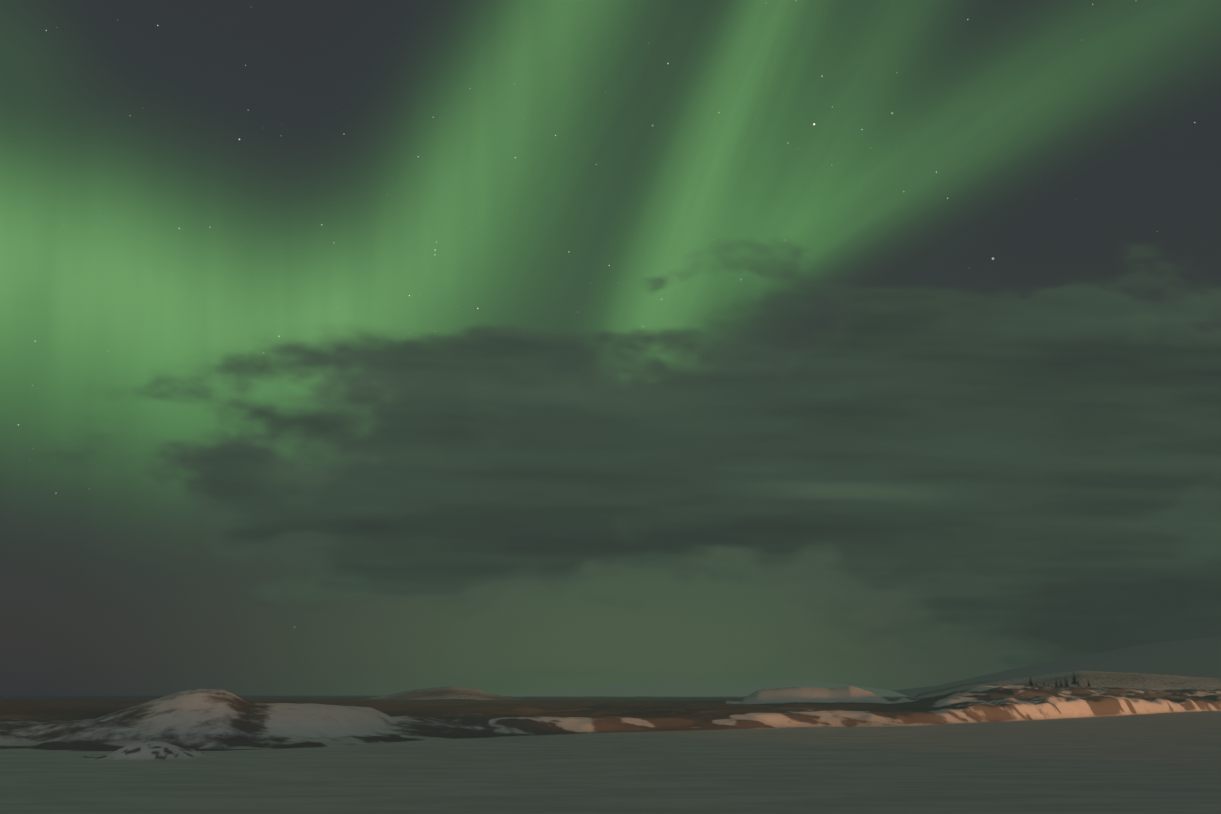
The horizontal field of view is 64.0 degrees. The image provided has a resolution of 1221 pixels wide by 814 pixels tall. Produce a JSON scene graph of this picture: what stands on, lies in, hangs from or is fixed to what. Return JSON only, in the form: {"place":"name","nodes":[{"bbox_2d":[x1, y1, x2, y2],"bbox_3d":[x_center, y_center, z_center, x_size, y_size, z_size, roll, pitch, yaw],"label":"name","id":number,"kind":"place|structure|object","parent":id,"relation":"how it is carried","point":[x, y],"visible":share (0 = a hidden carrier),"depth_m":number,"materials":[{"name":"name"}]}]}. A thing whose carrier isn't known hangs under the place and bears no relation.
{"place":"outdoors","nodes":[
{"label":"outdoors","id":0,"kind":"place"},
{"bbox_2d":[261,196,352,349],"bbox_3d":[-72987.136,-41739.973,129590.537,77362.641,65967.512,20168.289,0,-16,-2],"label":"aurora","id":1,"kind":"object","parent":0,"point":[304,330],"depth_m":130799.28},
{"bbox_2d":[6,129,650,628],"bbox_3d":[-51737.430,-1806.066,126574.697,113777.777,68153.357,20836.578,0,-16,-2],"label":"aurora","id":2,"kind":"object","parent":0,"point":[292,441],"depth_m":127113.15},
{"bbox_2d":[2,126,975,666],"bbox_3d":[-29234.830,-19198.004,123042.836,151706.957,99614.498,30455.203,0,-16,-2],"label":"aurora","id":3,"kind":"object","parent":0,"point":[864,598],"visible":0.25,"depth_m":124038.70},
{"bbox_2d":[0,671,1220,813],"bbox_3d":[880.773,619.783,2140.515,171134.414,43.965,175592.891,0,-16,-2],"label":"ground","id":4,"kind":"structure","parent":0,"point":[1121,743],"depth_m":178.52,"materials":[{"name":"white snow"}]},
{"bbox_2d":[1071,672,1076,683],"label":"spruce","id":5,"kind":"object","parent":4,"relation":"on","point":[1074,681],"visible":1,"depth_m":1280.45,"materials":[{"name":"green plant"}]},
{"bbox_2d":[0,0,1220,695],"label":"sky","id":6,"kind":"structure","parent":0,"point":[726,94],"materials":[{"name":"green"}]},
{"bbox_2d":[153,245,1220,669],"bbox_3d":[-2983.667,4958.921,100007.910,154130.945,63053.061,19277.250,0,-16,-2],"label":"cloud","id":7,"kind":"structure","parent":0,"point":[1033,479],"depth_m":100652.35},
{"bbox_2d":[502,679,905,696],"bbox_3d":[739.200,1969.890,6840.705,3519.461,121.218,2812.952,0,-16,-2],"label":"mountain","id":8,"kind":"structure","parent":0,"point":[683,688],"depth_m":6253.16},
{"bbox_2d":[488,142,944,572],"bbox_3d":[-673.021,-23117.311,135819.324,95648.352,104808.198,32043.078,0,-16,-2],"label":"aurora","id":9,"kind":"object","parent":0,"point":[753,356],"depth_m":136550.38},
{"bbox_2d":[564,150,959,368],"bbox_3d":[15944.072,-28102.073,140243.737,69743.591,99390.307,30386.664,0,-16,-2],"label":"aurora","id":10,"kind":"object","parent":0,"point":[761,289],"depth_m":140508.47},
{"bbox_2d":[574,142,1117,366],"bbox_3d":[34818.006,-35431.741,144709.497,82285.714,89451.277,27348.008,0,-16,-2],"label":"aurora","id":11,"kind":"object","parent":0,"point":[923,285],"visible":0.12,"depth_m":145490.89},
{"bbox_2d":[894,636,1220,695],"bbox_3d":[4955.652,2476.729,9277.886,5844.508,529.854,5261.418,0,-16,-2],"label":"mountain","id":12,"kind":"structure","parent":0,"point":[1200,657],"depth_m":8570.77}
]}

